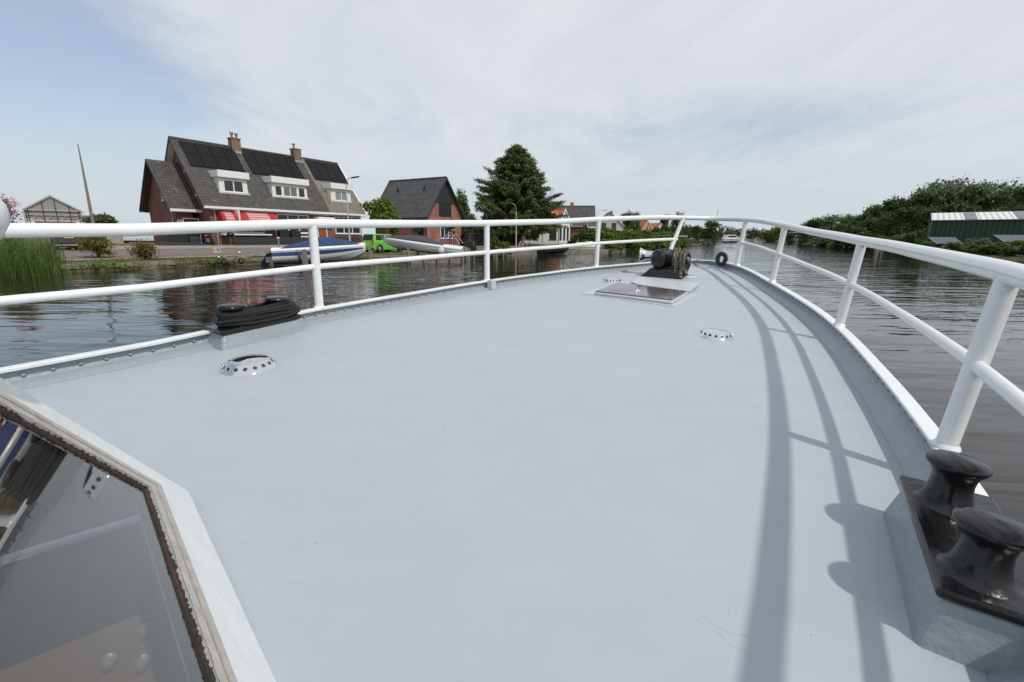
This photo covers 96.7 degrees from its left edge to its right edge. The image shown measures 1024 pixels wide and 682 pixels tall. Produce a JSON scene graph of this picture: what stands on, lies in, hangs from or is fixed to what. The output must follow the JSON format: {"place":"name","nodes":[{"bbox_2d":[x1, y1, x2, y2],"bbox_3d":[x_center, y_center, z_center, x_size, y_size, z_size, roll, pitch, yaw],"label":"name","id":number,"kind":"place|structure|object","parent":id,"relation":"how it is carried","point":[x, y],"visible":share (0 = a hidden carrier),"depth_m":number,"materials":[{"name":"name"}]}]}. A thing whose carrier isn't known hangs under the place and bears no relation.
{"place":"outdoors","nodes":[
{"label":"outdoors","id":0,"kind":"place"},
{"bbox_2d":[62,250,482,260],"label":"road shoulder","id":1,"kind":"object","parent":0,"point":[201,256],"visible":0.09,"depth_m":27.06},
{"bbox_2d":[11,245,541,252],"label":"cycle lane","id":2,"kind":"structure","parent":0,"point":[226,248],"depth_m":33.60,"materials":[{"name":"red asphalt"}]},
{"bbox_2d":[61,248,501,258],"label":"cycle lane","id":3,"kind":"structure","parent":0,"point":[77,257],"depth_m":28.20,"materials":[{"name":"red asphalt"}]},
{"bbox_2d":[8,243,566,250],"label":"pavement","id":4,"kind":"structure","parent":0,"point":[194,247],"depth_m":36.98,"materials":[{"name":"grey concrete"}]},
{"bbox_2d":[158,234,206,245],"bbox_3d":[-27.369,-8.294,37.577,2.000,1.100,3.200,9,15,32],"label":"raised bed","id":5,"kind":"object","parent":4,"relation":"on","point":[179,240],"visible":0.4,"depth_m":37.56,"materials":[{"name":"paint"}]},
{"bbox_2d":[35,245,548,256],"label":"road","id":6,"kind":"structure","parent":0,"point":[180,252],"depth_m":31.25,"materials":[{"name":"grey asphalt"}]},
{"bbox_2d":[0,240,1023,522],"bbox_3d":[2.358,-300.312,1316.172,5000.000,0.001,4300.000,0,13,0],"label":"canal water","id":7,"kind":"structure","parent":0,"point":[922,368],"depth_m":12.44,"materials":[{"name":"black liquid"}]},
{"bbox_2d":[257,237,365,265],"bbox_3d":[-12.327,-5.500,28.218,6.278,1.806,2.030,-7,15,-23],"label":"speedboat","id":8,"kind":"object","parent":7,"relation":"on","point":[331,249],"visible":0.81,"depth_m":27.75,"materials":[{"name":"blue fabric"}]},
{"bbox_2d":[371,251,426,261],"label":"jetty","id":9,"kind":"object","parent":7,"relation":"in","point":[390,256],"visible":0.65,"depth_m":31.16,"materials":[{"name":"grey wood"}]},
{"bbox_2d":[384,230,472,260],"bbox_3d":[-6.264,-7.225,33.972,6.791,2.414,2.030,7,13,3],"label":"motorboat","id":10,"kind":"object","parent":7,"relation":"on","point":[418,243],"visible":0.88,"depth_m":33.42,"materials":[{"name":"white plastic"}]},
{"bbox_2d":[409,257,463,262],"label":"jetty","id":11,"kind":"object","parent":7,"relation":"in","point":[440,260],"visible":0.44,"depth_m":31.45,"materials":[{"name":"brown wood"}]},
{"bbox_2d":[0,199,1023,681],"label":"motor barge","id":12,"kind":"object","parent":7,"relation":"on","point":[656,469],"visible":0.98,"depth_m":1.33,"materials":[{"name":"white paint"}]},
{"bbox_2d":[0,377,275,681],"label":"cabin window","id":13,"kind":"structure","parent":12,"relation":"in","point":[154,599],"depth_m":1.07,"materials":[{"name":"white paint"}]},
{"bbox_2d":[214,299,300,326],"bbox_3d":[-1.594,-0.187,2.878,0.220,0.130,0.528,8,15,30],"label":"mooring rope","id":14,"kind":"object","parent":12,"relation":"attached to","point":[262,312],"visible":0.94,"depth_m":2.80,"materials":[{"name":"black fabric"}]},
{"bbox_2d":[673,251,687,276],"bbox_3d":[2.152,-0.975,5.736,0.161,0.327,0.292,11,16,38],"label":"anchor chain","id":15,"kind":"object","parent":12,"relation":"on","point":[676,261],"visible":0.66,"depth_m":5.66,"materials":[{"name":"grey metal"}]},
{"bbox_2d":[715,252,727,265],"bbox_3d":[3.091,-1.212,6.711,0.180,0.209,0.071,4,14,17],"label":"ring fender","id":16,"kind":"object","parent":12,"relation":"hanging from","point":[718,256],"visible":1,"depth_m":6.69,"materials":[{"name":"black rubber"}]},
{"bbox_2d":[535,244,568,253],"bbox_3d":[4.529,-9.689,47.753,1.730,0.924,4.722,12,18,42],"label":"covered boat","id":17,"kind":"object","parent":7,"relation":"on","point":[560,250],"visible":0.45,"depth_m":46.58,"materials":[{"name":"black plastic"}]},
{"bbox_2d":[569,241,604,249],"bbox_3d":[8.263,-11.182,53.849,6.270,1.195,1.930,-10,17,-38],"label":"white sloop","id":18,"kind":"object","parent":7,"relation":"on","point":[587,247],"visible":0.33,"depth_m":53.28,"materials":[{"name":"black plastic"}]},
{"bbox_2d":[721,229,739,241],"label":"motor cruiser","id":19,"kind":"object","parent":7,"relation":"on","point":[729,236],"visible":0.78,"depth_m":199.91,"materials":[{"name":"white plastic"}]},
{"bbox_2d":[0,235,1023,271],"bbox_3d":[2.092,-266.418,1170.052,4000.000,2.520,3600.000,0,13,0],"label":"ground","id":20,"kind":"structure","parent":0,"point":[1019,257],"depth_m":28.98,"materials":[{"name":"green plant"}]},
{"bbox_2d":[1,194,25,243],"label":"oleander bush","id":21,"kind":"object","parent":20,"relation":"on","point":[9,207],"visible":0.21,"depth_m":26.25,"materials":[{"name":"pink plant"}]},
{"bbox_2d":[0,237,76,278],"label":"reeds","id":22,"kind":"object","parent":20,"relation":"on","point":[20,260],"visible":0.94,"depth_m":19.59,"materials":[{"name":"green plant"}]},
{"bbox_2d":[22,195,89,242],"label":"frame shed","id":23,"kind":"structure","parent":20,"relation":"on","point":[49,209],"depth_m":45.67,"materials":[{"name":"white plastic"}]},
{"bbox_2d":[50,237,81,250],"bbox_3d":[-29.204,-6.953,30.751,2.220,1.669,4.658,-7,15,-29],"label":"parked car","id":24,"kind":"object","parent":20,"relation":"on","point":[71,242],"visible":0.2,"depth_m":28.82,"materials":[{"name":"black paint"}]},
{"bbox_2d":[77,144,94,222],"bbox_3d":[-29.455,-9.835,31.654,0.230,7.261,0.230,0,13,0],"label":"wooden pole","id":25,"kind":"object","parent":20,"relation":"on","point":[89,202],"visible":0.66,"depth_m":31.50,"materials":[{"name":"brown wood"}]},
{"bbox_2d":[72,237,117,257],"bbox_3d":[-22.791,-5.236,24.904,1.870,2.069,2.557,-7,15,-30],"label":"shrub","id":26,"kind":"object","parent":20,"relation":"on","point":[93,244],"visible":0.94,"depth_m":24.58,"materials":[{"name":"green plant"}]},
{"bbox_2d":[75,212,118,239],"bbox_3d":[-32.233,-8.713,35.967,2.318,2.947,2.364,3,13,9],"label":"garden tree","id":27,"kind":"object","parent":20,"relation":"on","point":[102,218],"visible":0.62,"depth_m":35.30,"materials":[{"name":"green plant"}]},
{"bbox_2d":[35,261,173,269],"bbox_3d":[-21.704,-3.268,20.421,0.354,0.220,11.443,9,15,32],"label":"retaining board","id":28,"kind":"object","parent":20,"relation":"on","point":[156,263],"visible":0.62,"depth_m":23.20,"materials":[{"name":"brown wood"}]},
{"bbox_2d":[123,235,153,242],"bbox_3d":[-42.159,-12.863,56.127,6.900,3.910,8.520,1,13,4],"label":"parked car","id":29,"kind":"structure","parent":20,"relation":"on","point":[132,239],"depth_m":52.43,"materials":[{"name":"white paint"}]},
{"bbox_2d":[122,239,160,259],"bbox_3d":[-20.864,-5.098,25.607,1.838,1.331,1.936,0,13,0],"label":"shrub","id":30,"kind":"object","parent":20,"relation":"on","point":[144,250],"visible":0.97,"depth_m":25.54,"materials":[{"name":"green plant"}]},
{"bbox_2d":[217,237,279,264],"bbox_3d":[-15.290,-5.267,26.580,3.395,1.390,1.180,-6,14,-11],"label":"boat trailer","id":31,"kind":"object","parent":20,"relation":"on","point":[238,257],"visible":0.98,"depth_m":26.35,"materials":[{"name":"metal"}]},
{"bbox_2d":[139,131,366,244],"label":"brick terrace","id":32,"kind":"structure","parent":20,"relation":"on","point":[188,180],"depth_m":42.17,"materials":[{"name":"paint"}]},
{"bbox_2d":[182,218,201,242],"bbox_3d":[-28.052,-9.600,39.938,0.070,2.290,1.300,9,15,32],"label":"door","id":33,"kind":"structure","parent":32,"relation":"in","point":[183,219],"depth_m":39.96,"materials":[{"name":"black plastic"}]},
{"bbox_2d":[222,179,244,193],"bbox_3d":[-25.168,-13.959,41.168,0.120,1.100,1.850,9,15,32],"label":"window","id":34,"kind":"structure","parent":32,"relation":"in","point":[230,186],"depth_m":41.13,"materials":[{"name":"white glass"}]},
{"bbox_2d":[221,230,264,233],"bbox_3d":[-24.620,-10.657,41.665,0.120,1.650,3.950,9,15,32],"label":"window","id":35,"kind":"structure","parent":32,"relation":"in","point":[244,232],"depth_m":42.16,"materials":[{"name":"grey glass"}]},
{"bbox_2d":[283,186,297,197],"bbox_3d":[-22.206,-14.928,45.604,0.120,1.050,1.600,9,15,32],"label":"window","id":36,"kind":"structure","parent":32,"relation":"in","point":[288,191],"depth_m":45.59,"materials":[{"name":"white glass"}]},
{"bbox_2d":[276,214,308,233],"bbox_3d":[-21.902,-11.729,45.691,0.120,1.880,3.500,9,15,32],"label":"window","id":37,"kind":"structure","parent":32,"relation":"in","point":[280,216],"depth_m":45.61,"materials":[{"name":"white glass"}]},
{"bbox_2d":[334,190,347,201],"bbox_3d":[-18.929,-16.054,50.507,0.120,1.100,1.800,9,15,32],"label":"window","id":38,"kind":"structure","parent":32,"relation":"in","point":[339,195],"depth_m":50.44,"materials":[{"name":"white glass"}]},
{"bbox_2d":[334,216,360,233],"bbox_3d":[-18.366,-12.916,50.983,0.120,1.880,3.450,9,15,32],"label":"window","id":39,"kind":"structure","parent":32,"relation":"in","point":[338,230],"depth_m":50.91,"materials":[{"name":"white glass"}]},
{"bbox_2d":[174,257,368,266],"bbox_3d":[-13.477,-5.324,30.995,0.502,0.500,15.757,12,17,41],"label":"retaining board","id":40,"kind":"object","parent":20,"relation":"on","point":[213,264],"visible":0.11,"depth_m":26.85,"materials":[{"name":"brown wood"}]},
{"bbox_2d":[233,236,318,244],"bbox_3d":[-21.910,-9.398,43.004,0.140,0.960,8.260,9,15,32],"label":"board fence","id":41,"kind":"object","parent":20,"relation":"on","point":[287,240],"visible":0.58,"depth_m":42.13,"materials":[{"name":"paint"}]},
{"bbox_2d":[53,249,579,270],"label":"bank weeds","id":42,"kind":"object","parent":20,"relation":"on","point":[127,265],"visible":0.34,"depth_m":23.08,"materials":[{"name":"green plant"}]},
{"bbox_2d":[359,197,403,233],"bbox_3d":[-11.049,-10.101,39.778,3.534,4.969,3.644,5,14,19],"label":"garden tree","id":43,"kind":"object","parent":20,"relation":"on","point":[381,208],"visible":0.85,"depth_m":38.87,"materials":[{"name":"green plant"}]},
{"bbox_2d":[360,234,402,252],"bbox_3d":[-10.754,-8.184,38.131,2.000,1.529,3.618,9,15,32],"label":"parked car","id":44,"kind":"object","parent":20,"relation":"on","point":[377,243],"visible":0.59,"depth_m":36.82,"materials":[{"name":"green paint"}]},
{"bbox_2d":[369,176,465,243],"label":"gabled brick house","id":45,"kind":"structure","parent":20,"relation":"on","point":[431,198],"depth_m":53.47,"materials":[{"name":"paint"}]},
{"bbox_2d":[439,203,450,215],"bbox_3d":[-7.875,-15.467,53.691,0.120,1.400,2.400,8,15,29],"label":"window","id":46,"kind":"structure","parent":45,"relation":"in","point":[444,209],"depth_m":53.66,"materials":[{"name":"glass"}]},
{"bbox_2d":[455,188,471,219],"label":"broadleaf tree","id":47,"kind":"object","parent":20,"relation":"on","point":[461,197],"visible":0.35,"depth_m":70.41,"materials":[{"name":"green plant"}]},
{"bbox_2d":[459,233,483,244],"bbox_3d":[-4.551,-12.092,54.392,2.010,1.499,3.945,7,15,27],"label":"parked car","id":48,"kind":"object","parent":20,"relation":"on","point":[478,238],"visible":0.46,"depth_m":53.03,"materials":[{"name":"black paint"}]},
{"bbox_2d":[490,237,499,249],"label":"bush","id":49,"kind":"object","parent":20,"relation":"on","point":[494,241],"visible":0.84,"depth_m":45.69,"materials":[{"name":"green plant"}]},
{"bbox_2d":[471,143,569,244],"bbox_3d":[1.201,-18.878,59.474,13.092,12.824,11.922,0,13,0],"label":"conifer tree","id":50,"kind":"object","parent":20,"relation":"on","point":[522,188],"visible":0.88,"depth_m":57.00,"materials":[{"name":"green plant"}]},
{"bbox_2d":[526,210,560,242],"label":"cottage wing","id":51,"kind":"structure","parent":20,"relation":"on","point":[553,237],"depth_m":77.53,"materials":[{"name":"white paint"}]},
{"bbox_2d":[556,208,571,242],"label":"white cottage","id":52,"kind":"structure","parent":20,"relation":"on","point":[564,235],"depth_m":79.34,"materials":[{"name":"paint"}]},
{"bbox_2d":[505,248,634,255],"bbox_3d":[7.724,-9.882,51.307,23.232,0.820,0.469,-12,18,-43],"label":"retaining board","id":53,"kind":"object","parent":20,"relation":"on","point":[571,251],"visible":0.37,"depth_m":50.53,"materials":[{"name":"brown wood"}]},
{"bbox_2d":[555,202,595,240],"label":"brick house","id":54,"kind":"structure","parent":20,"relation":"on","point":[573,210],"depth_m":93.59,"materials":[{"name":"tile"}]},
{"bbox_2d":[567,228,600,243],"bbox_3d":[9.199,-12.489,56.618,4.322,3.221,3.913,-4,14,-19],"label":"bank scrub","id":55,"kind":"object","parent":20,"relation":"on","point":[588,234],"visible":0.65,"depth_m":55.87,"materials":[{"name":"green plant"}]},
{"bbox_2d":[595,226,621,239],"bbox_3d":[11.972,-13.131,59.322,6.638,3.469,4.598,-3,13,-13],"label":"bank scrub","id":56,"kind":"object","parent":20,"relation":"on","point":[611,231],"visible":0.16,"depth_m":58.44,"materials":[{"name":"green plant"}]},
{"bbox_2d":[600,238,617,251],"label":"bank scrub","id":57,"kind":"object","parent":20,"relation":"on","point":[610,246],"visible":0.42,"depth_m":54.97,"materials":[{"name":"green plant"}]},
{"bbox_2d":[601,211,624,231],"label":"cream house","id":58,"kind":"structure","parent":20,"relation":"on","point":[617,225],"depth_m":114.02,"materials":[{"name":"white paint"}]},
{"bbox_2d":[619,236,638,251],"bbox_3d":[14.771,-12.261,58.235,2.810,2.313,3.104,-6,14,-24],"label":"bank scrub","id":59,"kind":"object","parent":20,"relation":"on","point":[633,245],"visible":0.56,"depth_m":57.57,"materials":[{"name":"green plant"}]},
{"bbox_2d":[621,229,641,246],"bbox_3d":[15.851,-13.964,63.478,6.260,3.271,4.336,-7,15,-31],"label":"bank scrub","id":60,"kind":"object","parent":20,"relation":"on","point":[630,233],"visible":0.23,"depth_m":62.34,"materials":[{"name":"green plant"}]},
{"bbox_2d":[639,220,651,231],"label":"orange roofed cottage","id":61,"kind":"structure","parent":20,"relation":"on","point":[645,224],"depth_m":147.00,"materials":[{"name":"orange tile"}]},
{"bbox_2d":[648,234,669,248],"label":"bank scrub","id":62,"kind":"object","parent":20,"relation":"on","point":[663,244],"visible":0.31,"depth_m":66.64,"materials":[{"name":"green plant"}]},
{"bbox_2d":[669,211,685,235],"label":"broadleaf tree","id":63,"kind":"object","parent":20,"relation":"on","point":[675,222],"visible":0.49,"depth_m":144.60,"materials":[{"name":"green plant"}]},
{"bbox_2d":[690,225,703,241],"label":"broadleaf tree","id":64,"kind":"object","parent":20,"relation":"on","point":[696,230],"visible":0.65,"depth_m":192.98,"materials":[{"name":"green plant"}]},
{"bbox_2d":[699,221,722,242],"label":"broadleaf tree","id":65,"kind":"object","parent":20,"relation":"on","point":[709,233],"visible":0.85,"depth_m":159.76,"materials":[{"name":"green plant"}]},
{"bbox_2d":[684,224,777,238],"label":"distant wood","id":66,"kind":"object","parent":20,"relation":"on","point":[752,233],"visible":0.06,"depth_m":503.46,"materials":[{"name":"green plant"}]},
{"bbox_2d":[767,227,780,241],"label":"broadleaf tree","id":67,"kind":"object","parent":20,"relation":"on","point":[774,235],"visible":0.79,"depth_m":247.40,"materials":[{"name":"green plant"}]},
{"bbox_2d":[799,217,826,244],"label":"broadleaf tree","id":68,"kind":"object","parent":20,"relation":"on","point":[817,223],"visible":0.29,"depth_m":123.17,"materials":[{"name":"green plant"}]},
{"bbox_2d":[803,235,831,246],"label":"bush","id":69,"kind":"object","parent":20,"relation":"on","point":[819,241],"visible":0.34,"depth_m":108.85,"materials":[{"name":"green plant"}]},
{"bbox_2d":[820,213,842,230],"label":"broadleaf tree","id":70,"kind":"object","parent":20,"relation":"on","point":[830,224],"visible":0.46,"depth_m":126.31,"materials":[{"name":"green plant"}]},
{"bbox_2d":[826,239,847,248],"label":"undergrowth tree","id":71,"kind":"object","parent":20,"relation":"on","point":[837,244],"visible":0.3,"depth_m":85.12,"materials":[{"name":"green plant"}]},
{"bbox_2d":[834,213,854,225],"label":"broadleaf tree","id":72,"kind":"object","parent":20,"relation":"on","point":[846,220],"visible":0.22,"depth_m":113.94,"materials":[{"name":"green plant"}]},
{"bbox_2d":[843,224,872,248],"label":"undergrowth tree","id":73,"kind":"object","parent":20,"relation":"on","point":[854,229],"visible":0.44,"depth_m":84.73,"materials":[{"name":"green plant"}]},
{"bbox_2d":[846,210,876,226],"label":"broadleaf tree","id":74,"kind":"object","parent":20,"relation":"on","point":[863,216],"visible":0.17,"depth_m":105.85,"materials":[{"name":"green plant"}]},
{"bbox_2d":[862,214,878,235],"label":"broadleaf tree","id":75,"kind":"object","parent":20,"relation":"on","point":[869,224],"visible":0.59,"depth_m":94.21,"materials":[{"name":"green plant"}]},
{"bbox_2d":[867,199,890,231],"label":"broadleaf tree","id":76,"kind":"object","parent":20,"relation":"on","point":[879,208],"visible":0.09,"depth_m":100.05,"materials":[{"name":"green plant"}]},
{"bbox_2d":[874,211,895,237],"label":"broadleaf tree","id":77,"kind":"object","parent":20,"relation":"on","point":[884,222],"visible":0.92,"depth_m":88.57,"materials":[{"name":"green plant"}]},
{"bbox_2d":[880,195,913,227],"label":"broadleaf tree","id":78,"kind":"object","parent":20,"relation":"on","point":[892,206],"visible":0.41,"depth_m":93.57,"materials":[{"name":"green plant"}]},
{"bbox_2d":[889,207,915,237],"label":"broadleaf tree","id":79,"kind":"object","parent":20,"relation":"on","point":[900,216],"visible":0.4,"depth_m":86.32,"materials":[{"name":"green plant"}]},
{"bbox_2d":[888,221,927,239],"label":"undergrowth tree","id":80,"kind":"object","parent":20,"relation":"on","point":[904,229],"visible":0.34,"depth_m":83.76,"materials":[{"name":"green plant"}]},
{"bbox_2d":[895,232,923,243],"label":"bank scrub","id":81,"kind":"object","parent":20,"relation":"on","point":[912,237],"visible":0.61,"depth_m":65.29,"materials":[{"name":"green plant"}]},
{"bbox_2d":[896,203,926,233],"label":"broadleaf tree","id":82,"kind":"object","parent":20,"relation":"on","point":[915,209],"visible":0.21,"depth_m":84.95,"materials":[{"name":"green plant"}]},
{"bbox_2d":[907,184,945,212],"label":"broadleaf tree","id":83,"kind":"object","parent":20,"relation":"on","point":[929,191],"visible":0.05,"depth_m":101.59,"materials":[{"name":"green plant"}]},
{"bbox_2d":[907,187,946,212],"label":"broadleaf tree","id":84,"kind":"object","parent":20,"relation":"on","point":[927,199],"visible":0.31,"depth_m":91.16,"materials":[{"name":"green plant"}]},
{"bbox_2d":[912,205,944,240],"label":"broadleaf tree","id":85,"kind":"object","parent":20,"relation":"on","point":[923,217],"visible":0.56,"depth_m":82.52,"materials":[{"name":"green plant"}]},
{"bbox_2d":[921,184,962,211],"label":"broadleaf tree","id":86,"kind":"object","parent":20,"relation":"on","point":[948,198],"visible":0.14,"depth_m":98.87,"materials":[{"name":"green plant"}]},
{"bbox_2d":[922,179,963,193],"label":"broadleaf tree","id":87,"kind":"object","parent":20,"relation":"on","point":[937,185],"visible":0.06,"depth_m":105.41,"materials":[{"name":"green plant"}]},
{"bbox_2d":[928,237,962,248],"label":"solar shed","id":88,"kind":"structure","parent":20,"relation":"on","point":[939,241],"depth_m":57.23,"materials":[{"name":"black plastic"}]},
{"bbox_2d":[938,241,965,250],"bbox_3d":[52.521,-11.020,54.249,3.353,1.752,2.322,4,13,17],"label":"bank scrub","id":89,"kind":"object","parent":20,"relation":"on","point":[952,246],"visible":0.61,"depth_m":53.96,"materials":[{"name":"green plant"}]},
{"bbox_2d":[939,199,968,212],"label":"broadleaf tree","id":90,"kind":"object","parent":20,"relation":"on","point":[956,206],"visible":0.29,"depth_m":87.38,"materials":[{"name":"green plant"}]},
{"bbox_2d":[934,174,973,191],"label":"broadleaf tree","id":91,"kind":"object","parent":20,"relation":"on","point":[963,185],"visible":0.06,"depth_m":109.36,"materials":[{"name":"green plant"}]},
{"bbox_2d":[955,203,985,212],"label":"broadleaf tree","id":92,"kind":"object","parent":20,"relation":"on","point":[974,208],"visible":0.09,"depth_m":88.15,"materials":[{"name":"green plant"}]},
{"bbox_2d":[951,183,991,210],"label":"broadleaf tree","id":93,"kind":"object","parent":20,"relation":"on","point":[970,196],"visible":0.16,"depth_m":93.75,"materials":[{"name":"green plant"}]},
{"bbox_2d":[926,211,1023,243],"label":"green boatshed","id":94,"kind":"structure","parent":20,"relation":"on","point":[961,226],"depth_m":61.68,"materials":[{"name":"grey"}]},
{"bbox_2d":[961,238,991,246],"bbox_3d":[55.663,-11.345,54.577,3.125,2.085,2.966,4,13,14],"label":"bush","id":95,"kind":"object","parent":20,"relation":"on","point":[969,241],"visible":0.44,"depth_m":54.06,"materials":[{"name":"green plant"}]},
{"bbox_2d":[959,179,998,198],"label":"broadleaf tree","id":96,"kind":"object","parent":20,"relation":"on","point":[988,185],"visible":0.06,"depth_m":105.29,"materials":[{"name":"green plant"}]},
{"bbox_2d":[972,244,995,254],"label":"bank scrub","id":97,"kind":"object","parent":20,"relation":"on","point":[981,248],"visible":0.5,"depth_m":48.71,"materials":[{"name":"green plant"}]},
{"bbox_2d":[979,244,1001,255],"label":"bank scrub","id":98,"kind":"object","parent":20,"relation":"on","point":[996,250],"visible":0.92,"depth_m":47.24,"materials":[{"name":"green plant"}]},
{"bbox_2d":[972,189,1014,210],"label":"broadleaf tree","id":99,"kind":"object","parent":20,"relation":"on","point":[997,201],"visible":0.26,"depth_m":91.94,"materials":[{"name":"green plant"}]},
{"bbox_2d":[989,177,1023,194],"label":"broadleaf tree","id":100,"kind":"object","parent":20,"relation":"on","point":[1003,186],"visible":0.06,"depth_m":107.96,"materials":[{"name":"green plant"}]},
{"bbox_2d":[993,235,1023,243],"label":"solar shed","id":101,"kind":"structure","parent":20,"relation":"on","point":[1007,238],"depth_m":55.26,"materials":[{"name":"black plastic"}]},
{"bbox_2d":[999,246,1019,256],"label":"bank scrub","id":102,"kind":"object","parent":20,"relation":"on","point":[1007,250],"visible":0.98,"depth_m":44.91,"materials":[{"name":"green plant"}]},
{"bbox_2d":[1000,201,1023,210],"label":"broadleaf tree","id":103,"kind":"object","parent":20,"relation":"on","point":[1015,207],"visible":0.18,"depth_m":88.18,"materials":[{"name":"green plant"}]},
{"bbox_2d":[1003,186,1023,207],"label":"broadleaf tree","id":104,"kind":"object","parent":20,"relation":"on","point":[1018,195],"visible":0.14,"depth_m":94.28,"materials":[{"name":"green plant"}]},
{"bbox_2d":[1003,239,1023,249],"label":"bush","id":105,"kind":"object","parent":20,"relation":"on","point":[1016,243],"visible":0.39,"depth_m":48.66,"materials":[{"name":"green plant"}]},
{"bbox_2d":[0,0,1023,238],"label":"sky","id":106,"kind":"structure","parent":0,"point":[788,111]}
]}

